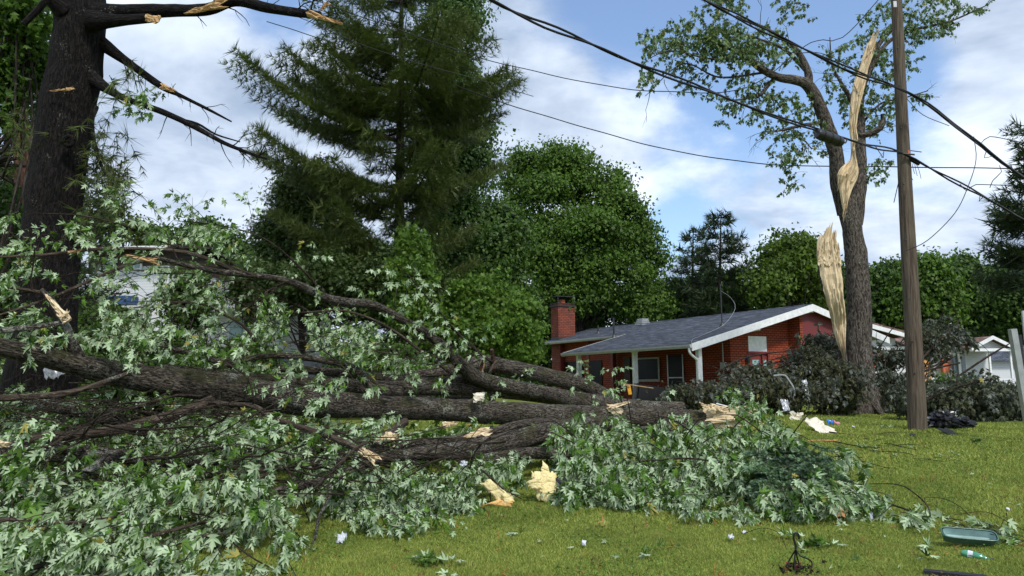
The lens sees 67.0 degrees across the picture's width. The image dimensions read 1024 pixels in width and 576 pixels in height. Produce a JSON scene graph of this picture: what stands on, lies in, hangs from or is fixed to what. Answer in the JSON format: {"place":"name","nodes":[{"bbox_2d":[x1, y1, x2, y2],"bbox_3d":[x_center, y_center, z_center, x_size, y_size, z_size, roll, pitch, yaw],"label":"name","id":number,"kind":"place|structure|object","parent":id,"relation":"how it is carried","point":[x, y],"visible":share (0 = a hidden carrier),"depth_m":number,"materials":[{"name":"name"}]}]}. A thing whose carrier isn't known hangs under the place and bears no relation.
{"place":"outdoors","nodes":[
{"label":"outdoors","id":0,"kind":"place"},
{"bbox_2d":[301,18,531,95],"bbox_3d":[-2.521,-4.871,15.067,6.022,1.937,0.359,1,-7,-9],"label":"overhead cable","id":1,"kind":"object","parent":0,"point":[413,61],"visible":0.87,"depth_m":15.06,"materials":[{"name":"rubber"}]},
{"bbox_2d":[0,0,1023,361],"label":"sky","id":2,"kind":"structure","parent":0,"point":[979,76],"materials":[{"name":"blue"}]},
{"bbox_2d":[2,385,1023,575],"bbox_3d":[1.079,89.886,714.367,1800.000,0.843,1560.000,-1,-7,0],"label":"ground","id":3,"kind":"structure","parent":0,"point":[353,420],"depth_m":7.79,"materials":[{"name":"plant"}]},
{"bbox_2d":[0,70,39,209],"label":"pine tree","id":4,"kind":"object","parent":3,"relation":"on","point":[26,151],"visible":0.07,"depth_m":16.29,"materials":[{"name":"green plant"}]},
{"bbox_2d":[0,0,52,279],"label":"leafy tree","id":5,"kind":"object","parent":3,"relation":"on","point":[23,51],"visible":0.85,"depth_m":13.26,"materials":[{"name":"green plant"}]},
{"bbox_2d":[0,181,82,384],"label":"undergrowth shrub","id":6,"kind":"object","parent":3,"relation":"on","point":[4,207],"visible":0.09,"depth_m":15.11,"materials":[{"name":"green plant"}]},
{"bbox_2d":[0,41,115,315],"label":"spruce tree","id":7,"kind":"object","parent":3,"relation":"on","point":[85,286],"depth_m":22.70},
{"bbox_2d":[33,101,128,306],"bbox_3d":[-13.857,-1.182,24.353,4.028,11.277,4.362,-7,-9,40],"label":"spruce tree","id":8,"kind":"object","parent":3,"relation":"on","point":[103,267],"visible":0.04,"depth_m":24.81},
{"bbox_2d":[78,317,127,356],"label":"undergrowth shrub","id":9,"kind":"object","parent":3,"relation":"on","point":[94,327],"visible":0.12,"depth_m":18.71,"materials":[{"name":"green plant"}]},
{"bbox_2d":[78,297,154,332],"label":"undergrowth shrub","id":10,"kind":"object","parent":3,"relation":"on","point":[84,314],"visible":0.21,"depth_m":20.79,"materials":[{"name":"green plant"}]},
{"bbox_2d":[87,187,152,246],"bbox_3d":[-17.828,0.325,34.249,3.555,10.492,2.253,-2,-7,11],"label":"slender tree","id":11,"kind":"object","parent":3,"relation":"on","point":[133,233],"visible":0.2,"depth_m":34.54,"materials":[{"name":"green plant"}]},
{"bbox_2d":[78,351,194,451],"bbox_3d":[-6.897,2.238,14.331,2.627,2.354,1.515,-1,-7,0],"label":"undergrowth shrub","id":12,"kind":"object","parent":3,"relation":"on","point":[132,398],"visible":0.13,"depth_m":14.09,"materials":[{"name":"green plant"}]},
{"bbox_2d":[125,323,197,363],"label":"undergrowth shrub","id":13,"kind":"object","parent":3,"relation":"on","point":[174,344],"visible":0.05,"depth_m":18.89,"materials":[{"name":"green plant"}]},
{"bbox_2d":[0,417,325,575],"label":"fallen branch","id":14,"kind":"object","parent":3,"relation":"on","point":[88,551],"visible":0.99,"depth_m":7.12,"materials":[{"name":"green plant"}]},
{"bbox_2d":[0,0,342,487],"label":"pine tree","id":15,"kind":"object","parent":3,"relation":"on","point":[74,83],"visible":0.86,"depth_m":11.57,"materials":[{"name":"brown plant"}]},
{"bbox_2d":[150,260,227,346],"bbox_3d":[-8.396,1.506,20.007,1.995,4.666,1.585,-1,-7,0],"label":"undergrowth shrub","id":16,"kind":"object","parent":3,"relation":"on","point":[192,320],"visible":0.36,"depth_m":19.84,"materials":[{"name":"green plant"}]},
{"bbox_2d":[130,206,256,262],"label":"distant tree","id":17,"kind":"object","parent":3,"relation":"on","point":[234,236],"visible":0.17,"depth_m":60.23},
{"bbox_2d":[154,366,246,437],"bbox_3d":[-5.843,2.430,14.864,2.389,2.076,1.418,-1,-7,0],"label":"undergrowth shrub","id":18,"kind":"object","parent":3,"relation":"on","point":[239,409],"visible":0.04,"depth_m":14.65,"materials":[{"name":"green plant"}]},
{"bbox_2d":[150,338,265,372],"bbox_3d":[-7.017,2.368,17.898,2.740,2.466,1.852,-1,-7,0],"label":"undergrowth shrub","id":19,"kind":"object","parent":3,"relation":"on","point":[219,352],"visible":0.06,"depth_m":17.76,"materials":[{"name":"green plant"}]},
{"bbox_2d":[88,244,335,408],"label":"house","id":20,"kind":"structure","parent":3,"relation":"on","point":[146,285],"depth_m":32.49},
{"bbox_2d":[132,260,142,269],"bbox_3d":[-15.772,-1.016,32.298,0.684,0.508,0.085,-1,-7,6],"label":"window","id":21,"kind":"structure","parent":20,"relation":"in","point":[138,266],"depth_m":32.23,"materials":[{"name":"glass"}]},
{"bbox_2d":[229,319,249,338],"bbox_3d":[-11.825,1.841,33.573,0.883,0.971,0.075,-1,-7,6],"label":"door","id":22,"kind":"structure","parent":20,"relation":"in","point":[238,330],"depth_m":33.55,"materials":[{"name":"grey glass"}]},
{"bbox_2d":[0,386,431,513],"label":"fallen log","id":23,"kind":"object","parent":3,"relation":"on","point":[5,446],"visible":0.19,"depth_m":9.68,"materials":[{"name":"brown plant"}]},
{"bbox_2d":[43,368,64,379],"bbox_3d":[-5.999,1.034,10.121,0.351,0.347,0.214,2,-8,-19],"label":"grey tarp","id":24,"kind":"object","parent":23,"relation":"on","point":[50,374],"visible":0.24,"depth_m":10.06,"materials":[{"name":"plastic"}]},
{"bbox_2d":[0,288,763,489],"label":"fallen maple","id":25,"kind":"object","parent":23,"relation":"on","point":[76,361],"visible":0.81,"depth_m":9.69,"materials":[{"name":"brown plant"}]},
{"bbox_2d":[213,352,402,395],"bbox_3d":[-2.719,1.291,11.317,2.991,0.691,0.942,5,-9,-39],"label":"fallen log","id":26,"kind":"object","parent":25,"relation":"on","point":[393,390],"visible":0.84,"depth_m":11.43,"materials":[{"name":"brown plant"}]},
{"bbox_2d":[231,240,276,309],"bbox_3d":[-15.758,1.400,40.636,10.744,9.986,5.298,-2,-7,14],"label":"distant tree","id":27,"kind":"object","parent":3,"relation":"on","point":[249,255],"depth_m":39.90,"materials":[{"name":"green plant"}]},
{"bbox_2d":[223,332,287,419],"bbox_3d":[-6.684,2.438,19.896,2.288,2.702,1.812,-1,-7,0],"label":"undergrowth shrub","id":28,"kind":"object","parent":3,"relation":"on","point":[269,347],"visible":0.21,"depth_m":19.67,"materials":[{"name":"green plant"}]},
{"bbox_2d":[0,193,526,537],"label":"brush pile","id":29,"kind":"object","parent":3,"relation":"on","point":[136,469],"visible":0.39,"depth_m":8.83,"materials":[{"name":"green plant"}]},
{"bbox_2d":[0,310,567,477],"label":"fallen treetop","id":30,"kind":"object","parent":3,"relation":"on","point":[435,432],"visible":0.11,"depth_m":12.79,"materials":[{"name":"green plant"}]},
{"bbox_2d":[281,354,335,377],"bbox_3d":[-6.045,3.120,24.720,2.091,1.913,2.246,-1,-7,4],"label":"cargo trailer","id":31,"kind":"object","parent":3,"relation":"on","point":[310,364],"depth_m":23.91,"materials":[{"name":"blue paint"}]},
{"bbox_2d":[235,152,392,353],"bbox_3d":[-8.246,-0.416,32.962,7.394,11.480,4.699,-3,-8,21],"label":"cedar tree","id":32,"kind":"object","parent":3,"relation":"on","point":[280,195],"visible":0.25,"depth_m":32.87,"materials":[{"name":"plant"}]},
{"bbox_2d":[211,231,462,365],"bbox_3d":[-6.176,1.409,27.274,9.917,6.623,3.759,-1,-7,5],"label":"cedar tree","id":33,"kind":"object","parent":3,"relation":"on","point":[339,271],"visible":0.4,"depth_m":26.83,"materials":[{"name":"plant"}]},
{"bbox_2d":[336,531,346,543],"bbox_3d":[-1.699,2.492,7.709,0.100,0.111,0.174,0,-7,-7],"label":"paper scrap","id":34,"kind":"object","parent":3,"relation":"on","point":[341,537],"visible":0.91,"depth_m":7.73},
{"bbox_2d":[0,179,685,409],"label":"tree","id":35,"kind":"object","parent":3,"relation":"on","point":[493,386],"visible":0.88,"depth_m":11.04,"materials":[{"name":"green plant"}]},
{"bbox_2d":[218,0,532,330],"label":"pine tree","id":36,"kind":"object","parent":3,"relation":"on","point":[351,102],"visible":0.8,"depth_m":29.02,"materials":[{"name":"plant"}]},
{"bbox_2d":[319,334,432,378],"bbox_3d":[-3.797,2.612,21.715,3.544,2.780,1.997,-1,-7,0],"label":"undergrowth shrub","id":37,"kind":"object","parent":3,"relation":"on","point":[397,346],"visible":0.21,"depth_m":21.69,"materials":[{"name":"green plant"}]},
{"bbox_2d":[379,221,449,362],"bbox_3d":[-3.141,1.088,25.087,2.312,6.621,2.292,-1,-7,0],"label":"tree","id":38,"kind":"object","parent":3,"relation":"on","point":[411,245],"visible":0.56,"depth_m":24.80,"materials":[{"name":"plant"}]},
{"bbox_2d":[410,549,443,566],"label":"weed clump","id":39,"kind":"object","parent":3,"relation":"on","point":[428,558],"visible":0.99,"depth_m":6.89,"materials":[{"name":"green plant"}]},
{"bbox_2d":[437,568,456,575],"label":"fallen leaf","id":40,"kind":"object","parent":3,"relation":"on","point":[444,572],"visible":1,"depth_m":6.45,"materials":[{"name":"green plant"}]},
{"bbox_2d":[437,550,463,562],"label":"fallen leaf","id":41,"kind":"object","parent":3,"relation":"on","point":[446,558],"visible":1,"depth_m":6.86,"materials":[{"name":"green plant"}]},
{"bbox_2d":[393,0,521,376],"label":"tree","id":42,"kind":"object","parent":3,"relation":"on","point":[469,206],"visible":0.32,"depth_m":36.40,"materials":[{"name":"green plant"}]},
{"bbox_2d":[221,392,718,546],"bbox_3d":[-0.305,2.251,10.071,6.632,1.842,4.675,2,-7,-19],"label":"leafy fallen branch","id":43,"kind":"object","parent":3,"relation":"on","point":[386,502],"visible":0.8,"depth_m":9.19,"materials":[{"name":"green plant"}]},
{"bbox_2d":[473,392,484,402],"bbox_3d":[-0.553,1.818,12.866,0.210,0.178,0.050,-1,-7,0],"label":"chunk","id":44,"kind":"object","parent":43,"relation":"on","point":[478,397],"visible":1,"depth_m":12.86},
{"bbox_2d":[427,265,552,400],"bbox_3d":[-0.697,1.821,25.882,4.510,5.331,3.459,-1,-7,0],"label":"cedar shrub","id":45,"kind":"object","parent":3,"relation":"on","point":[476,303],"visible":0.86,"depth_m":25.27,"materials":[{"name":"plant"}]},
{"bbox_2d":[440,191,552,316],"bbox_3d":[-1.617,0.364,37.678,7.033,11.007,5.212,4,-9,-36],"label":"broad tree","id":46,"kind":"object","parent":3,"relation":"on","point":[504,257],"visible":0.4,"depth_m":37.52,"materials":[{"name":"green plant"}]},
{"bbox_2d":[480,479,514,506],"bbox_3d":[-0.185,2.513,9.443,0.470,0.340,0.164,-3,-7,17],"label":"insulation chunk","id":47,"kind":"object","parent":3,"relation":"on","point":[501,496],"visible":0.98,"depth_m":9.42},
{"bbox_2d":[404,349,676,407],"bbox_3d":[1.184,2.000,15.057,6.023,1.701,2.659,3,-8,-29],"label":"fallen log","id":48,"kind":"object","parent":3,"relation":"on","point":[572,382],"visible":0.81,"depth_m":15.73,"materials":[{"name":"brown plant"}]},
{"bbox_2d":[526,460,556,501],"bbox_3d":[0.372,2.436,9.701,0.386,0.535,0.226,-1,-7,0],"label":"insulation chunk","id":49,"kind":"object","parent":3,"relation":"on","point":[544,480],"visible":0.97,"depth_m":9.69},
{"bbox_2d":[556,476,567,494],"bbox_3d":[0.631,2.395,9.360,0.200,0.222,0.158,-1,-7,0],"label":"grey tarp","id":50,"kind":"object","parent":3,"relation":"on","point":[559,481],"visible":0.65,"depth_m":9.39,"materials":[{"name":"plastic"}]},
{"bbox_2d":[491,129,690,332],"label":"maple tree","id":51,"kind":"object","parent":3,"relation":"on","point":[588,250],"visible":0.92,"depth_m":49.98,"materials":[{"name":"green plant"}]},
{"bbox_2d":[498,269,696,386],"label":"understorey tree","id":52,"kind":"object","parent":3,"relation":"on","point":[602,319],"visible":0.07,"depth_m":54.82,"materials":[{"name":"green plant"}]},
{"bbox_2d":[195,446,1021,573],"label":"leaf litter","id":53,"kind":"object","parent":3,"relation":"on","point":[616,555],"visible":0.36,"depth_m":7.73,"materials":[{"name":"green plant"}]},
{"bbox_2d":[195,435,1023,575],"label":"clover","id":54,"kind":"object","parent":3,"relation":"on","point":[665,573],"visible":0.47,"depth_m":8.03,"materials":[{"name":"plant"}]},
{"bbox_2d":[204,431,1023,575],"bbox_3d":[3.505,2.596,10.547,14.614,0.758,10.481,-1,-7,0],"label":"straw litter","id":55,"kind":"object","parent":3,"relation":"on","point":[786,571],"visible":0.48,"depth_m":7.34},
{"bbox_2d":[632,383,664,400],"bbox_3d":[4.681,3.498,25.758,1.292,0.675,0.708,-1,-7,0],"label":"wheeled bin","id":56,"kind":"object","parent":3,"relation":"on","point":[639,393],"visible":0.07,"depth_m":25.45,"materials":[{"name":"black plastic"}]},
{"bbox_2d":[623,384,652,394],"bbox_3d":[4.033,3.212,24.578,0.992,0.360,0.251,-4,-8,24],"label":"yellow shovel","id":57,"kind":"object","parent":56,"relation":"on","point":[629,389],"visible":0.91,"depth_m":24.74,"materials":[{"name":"plastic"}]},
{"bbox_2d":[330,334,1023,387],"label":"woodland","id":58,"kind":"object","parent":3,"relation":"on","point":[535,382],"visible":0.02,"depth_m":79.23,"materials":[{"name":"green plant"}]},
{"bbox_2d":[658,223,717,320],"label":"spruce tree","id":59,"kind":"object","parent":3,"relation":"on","point":[690,251],"visible":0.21,"depth_m":54.39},
{"bbox_2d":[518,385,889,526],"bbox_3d":[2.615,2.402,11.560,5.127,1.825,6.759,-1,-7,0],"label":"fallen treetop","id":60,"kind":"object","parent":3,"relation":"on","point":[700,468],"visible":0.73,"depth_m":10.28,"materials":[{"name":"green plant"}]},
{"bbox_2d":[544,284,889,399],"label":"brick house","id":61,"kind":"structure","parent":3,"relation":"on","point":[667,352],"depth_m":36.01,"materials":[{"name":"brick"}]},
{"bbox_2d":[632,357,659,381],"bbox_3d":[6.585,4.011,37.974,0.110,1.180,2.000,3,-8,-30],"label":"window","id":62,"kind":"structure","parent":61,"relation":"in","point":[649,367],"depth_m":37.77,"materials":[{"name":"black glass"}]},
{"bbox_2d":[667,354,683,387],"bbox_3d":[7.670,4.213,36.138,0.090,2.200,1.100,3,-8,-30],"label":"side door","id":63,"kind":"structure","parent":61,"relation":"in","point":[675,364],"depth_m":36.18,"materials":[{"name":"black glass"}]},
{"bbox_2d":[748,351,769,366],"bbox_3d":[10.904,3.919,34.168,1.320,2.220,0.150,3,-8,-30],"label":"window","id":64,"kind":"structure","parent":61,"relation":"in","point":[765,357],"depth_m":34.29,"materials":[{"name":"red glass"}]},
{"bbox_2d":[678,205,757,317],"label":"spruce tree","id":65,"kind":"object","parent":3,"relation":"on","point":[710,296],"visible":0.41,"depth_m":50.07,"materials":[{"name":"plant"}]},
{"bbox_2d":[669,260,846,313],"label":"understorey tree","id":66,"kind":"object","parent":3,"relation":"on","point":[723,289],"visible":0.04,"depth_m":59.27,"materials":[{"name":"green plant"}]},
{"bbox_2d":[646,322,879,415],"bbox_3d":[8.192,2.433,23.268,7.854,3.207,5.103,2,-8,-20],"label":"fallen treetop","id":67,"kind":"object","parent":3,"relation":"on","point":[820,367],"visible":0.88,"depth_m":22.46,"materials":[{"name":"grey plant"}]},
{"bbox_2d":[773,374,794,403],"bbox_3d":[7.436,2.817,21.103,0.569,0.938,0.070,-1,-7,0],"label":"bent gutter","id":68,"kind":"object","parent":67,"relation":"on","point":[789,381],"visible":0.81,"depth_m":21.10,"materials":[{"name":"metal"}]},
{"bbox_2d":[725,221,844,310],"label":"maple","id":69,"kind":"object","parent":3,"relation":"on","point":[785,273],"visible":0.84,"depth_m":47.24,"materials":[{"name":"green leaf"},{"name":"bark"}]},
{"bbox_2d":[780,399,789,410],"bbox_3d":[7.155,3.065,20.258,0.215,0.331,0.230,-1,-7,0],"label":"bent sheet metal","id":70,"kind":"object","parent":3,"relation":"on","point":[785,405],"visible":0.99,"depth_m":20.24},
{"bbox_2d":[778,524,791,535],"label":"fallen leaf","id":71,"kind":"object","parent":3,"relation":"on","point":[783,531],"visible":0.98,"depth_m":7.65,"materials":[{"name":"green plant"}]},
{"bbox_2d":[733,437,855,511],"bbox_3d":[3.448,2.305,9.454,1.879,0.905,1.273,4,-9,-35],"label":"spruce bough","id":72,"kind":"object","parent":3,"relation":"on","point":[775,475],"visible":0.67,"depth_m":9.40,"materials":[{"name":"green plant"}]},
{"bbox_2d":[789,411,803,419],"bbox_3d":[6.803,3.137,18.513,0.378,0.394,0.153,0,-7,-6],"label":"board piece","id":73,"kind":"object","parent":3,"relation":"on","point":[795,416],"visible":0.58,"depth_m":18.52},
{"bbox_2d":[772,532,826,575],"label":"hanging basket","id":74,"kind":"object","parent":3,"relation":"on","point":[793,565],"visible":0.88,"depth_m":6.48,"materials":[{"name":"metal"}]},
{"bbox_2d":[796,532,830,548],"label":"weed clump","id":75,"kind":"object","parent":3,"relation":"on","point":[817,542],"visible":0.91,"depth_m":7.32,"materials":[{"name":"green plant"}]},
{"bbox_2d":[635,0,994,414],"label":"split maple","id":76,"kind":"object","parent":3,"relation":"on","point":[849,182],"visible":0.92,"depth_m":23.99,"materials":[{"name":"green plant"}]},
{"bbox_2d":[806,417,823,423],"bbox_3d":[6.775,3.004,17.231,0.366,0.242,0.586,-1,-7,0],"label":"board piece","id":77,"kind":"object","parent":3,"relation":"on","point":[815,420],"visible":0.51,"depth_m":17.35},
{"bbox_2d":[805,419,835,432],"bbox_3d":[6.484,2.927,16.035,0.525,0.376,0.977,-1,-7,0],"label":"white sheet","id":78,"kind":"object","parent":3,"relation":"on","point":[820,426],"visible":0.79,"depth_m":16.17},
{"bbox_2d":[820,254,875,317],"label":"background tree","id":79,"kind":"object","parent":3,"relation":"on","point":[843,274],"visible":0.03,"depth_m":61.23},
{"bbox_2d":[822,439,881,447],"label":"fallen twig","id":80,"kind":"object","parent":3,"relation":"on","point":[853,445],"visible":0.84,"depth_m":13.97,"materials":[{"name":"brown wood"}]},
{"bbox_2d":[829,431,916,449],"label":"fallen twig","id":81,"kind":"object","parent":3,"relation":"on","point":[881,443],"visible":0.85,"depth_m":13.96,"materials":[{"name":"brown wood"}]},
{"bbox_2d":[843,254,903,327],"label":"background tree","id":82,"kind":"object","parent":3,"relation":"on","point":[877,272],"visible":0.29,"depth_m":59.22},
{"bbox_2d":[749,462,1023,546],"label":"fallen branch","id":83,"kind":"object","parent":3,"relation":"on","point":[811,499],"visible":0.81,"depth_m":8.37,"materials":[{"name":"green plant"}]},
{"bbox_2d":[891,0,927,430],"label":"utility pole","id":84,"kind":"object","parent":3,"relation":"on","point":[916,393],"visible":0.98,"depth_m":16.60,"materials":[{"name":"wood"}]},
{"bbox_2d":[314,0,877,92],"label":"overhead cable","id":85,"kind":"object","parent":84,"relation":"attached to","point":[595,83],"visible":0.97,"depth_m":23.95,"materials":[{"name":"rubber"}]},
{"bbox_2d":[267,21,1007,168],"bbox_3d":[2.505,-7.116,27.715,25.855,8.788,1.416,-3,-7,18],"label":"overhead cable","id":86,"kind":"object","parent":84,"relation":"attached to","point":[665,148],"visible":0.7,"depth_m":26.81,"materials":[{"name":"rubber"}]},
{"bbox_2d":[488,0,1023,220],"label":"overhead cable","id":87,"kind":"object","parent":84,"relation":"attached to","point":[575,37],"visible":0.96,"depth_m":13.18,"materials":[{"name":"rubber"}]},
{"bbox_2d":[814,129,847,146],"bbox_3d":[6.159,-2.854,14.782,0.911,0.281,0.220,3,-8,-24],"label":"splice case","id":88,"kind":"object","parent":87,"relation":"hanging from","point":[831,138],"visible":1,"depth_m":14.64,"materials":[{"name":"black plastic"}]},
{"bbox_2d":[702,0,1023,250],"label":"overhead cable","id":89,"kind":"object","parent":84,"relation":"attached to","point":[943,116],"visible":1,"depth_m":15.97,"materials":[{"name":"rubber"}]},
{"bbox_2d":[918,535,932,547],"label":"fallen leaf","id":90,"kind":"object","parent":3,"relation":"on","point":[927,544],"visible":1,"depth_m":7.17,"materials":[{"name":"green plant"}]},
{"bbox_2d":[918,548,938,558],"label":"fallen leaf","id":91,"kind":"object","parent":3,"relation":"on","point":[925,552],"visible":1,"depth_m":6.80,"materials":[{"name":"green plant"}]},
{"bbox_2d":[874,244,995,335],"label":"background tree","id":92,"kind":"object","parent":3,"relation":"on","point":[939,286],"visible":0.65,"depth_m":57.09,"materials":[{"name":"green plant"}]},
{"bbox_2d":[872,305,1009,414],"bbox_3d":[13.479,2.499,25.211,4.807,4.027,5.794,-3,-8,20],"label":"fallen treetop","id":93,"kind":"object","parent":3,"relation":"on","point":[942,338],"visible":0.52,"depth_m":25.73,"materials":[{"name":"green plant"}]},
{"bbox_2d":[872,322,1015,383],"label":"neighbour house","id":94,"kind":"structure","parent":3,"relation":"on","point":[972,357],"depth_m":43.89,"materials":[{"name":"white"}]},
{"bbox_2d":[942,350,966,378],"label":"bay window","id":95,"kind":"structure","parent":94,"relation":"in","point":[961,350],"depth_m":44.09,"materials":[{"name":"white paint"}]},
{"bbox_2d":[952,355,966,375],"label":"window","id":96,"kind":"structure","parent":94,"relation":"in","point":[955,359],"depth_m":44.02,"materials":[{"name":"grey glass"}]},
{"bbox_2d":[937,428,959,434],"bbox_3d":[8.765,2.887,15.466,0.304,0.173,0.436,2,-7,-19],"label":"roofing piece","id":97,"kind":"object","parent":3,"relation":"on","point":[947,431],"visible":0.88,"depth_m":15.50,"materials":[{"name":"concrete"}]},
{"bbox_2d":[927,409,977,428],"bbox_3d":[9.297,2.855,16.439,1.108,0.558,0.705,-1,-7,0],"label":"rubbish bag","id":98,"kind":"object","parent":3,"relation":"on","point":[943,419],"visible":0.74,"depth_m":16.26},
{"bbox_2d":[932,361,974,386],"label":"green shrub","id":99,"kind":"object","parent":3,"relation":"on","point":[942,378],"visible":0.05,"depth_m":29.50,"materials":[{"name":"green plant"}]},
{"bbox_2d":[885,367,1022,422],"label":"fallen treetop","id":100,"kind":"object","parent":3,"relation":"on","point":[976,399],"visible":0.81,"depth_m":19.66,"materials":[{"name":"green plant"}]},
{"bbox_2d":[923,568,986,575],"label":"black plank","id":101,"kind":"object","parent":3,"relation":"on","point":[939,572],"visible":0.88,"depth_m":6.23,"materials":[{"name":"wood"}]},
{"bbox_2d":[940,526,998,545],"bbox_3d":[4.286,2.328,7.249,0.483,0.154,0.152,-2,-7,13],"label":"planter box","id":102,"kind":"object","parent":3,"relation":"on","point":[973,536],"visible":1,"depth_m":7.27,"materials":[{"name":"green plastic"}]},
{"bbox_2d":[942,242,1007,337],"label":"background tree","id":103,"kind":"object","parent":3,"relation":"on","point":[978,313],"visible":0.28,"depth_m":58.91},
{"bbox_2d":[960,550,993,559],"bbox_3d":[4.111,2.367,6.839,0.252,0.082,0.072,-5,-9,34],"label":"plastic bottle","id":104,"kind":"object","parent":3,"relation":"on","point":[969,553],"visible":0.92,"depth_m":6.83,"materials":[{"name":"plastic"}]},
{"bbox_2d":[969,113,1023,301],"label":"spruce tree","id":105,"kind":"object","parent":3,"relation":"on","point":[1004,222],"visible":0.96,"depth_m":30.71,"materials":[{"name":"plant"}]},
{"bbox_2d":[973,263,1023,342],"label":"background tree","id":106,"kind":"object","parent":3,"relation":"on","point":[1004,337],"visible":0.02,"depth_m":63.10,"materials":[{"name":"green plant"}]},
{"bbox_2d":[982,254,1023,344],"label":"background tree","id":107,"kind":"object","parent":3,"relation":"on","point":[1010,312],"visible":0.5,"depth_m":57.67,"materials":[{"name":"green plant"}]},
{"bbox_2d":[990,345,1023,384],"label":"garage door","id":108,"kind":"structure","parent":3,"relation":"on","point":[1000,364],"depth_m":47.72,"materials":[{"name":"white"}]},
{"bbox_2d":[1007,311,1023,424],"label":"sign post","id":109,"kind":"object","parent":3,"relation":"on","point":[1016,343],"visible":1,"depth_m":14.33,"materials":[{"name":"metal"}]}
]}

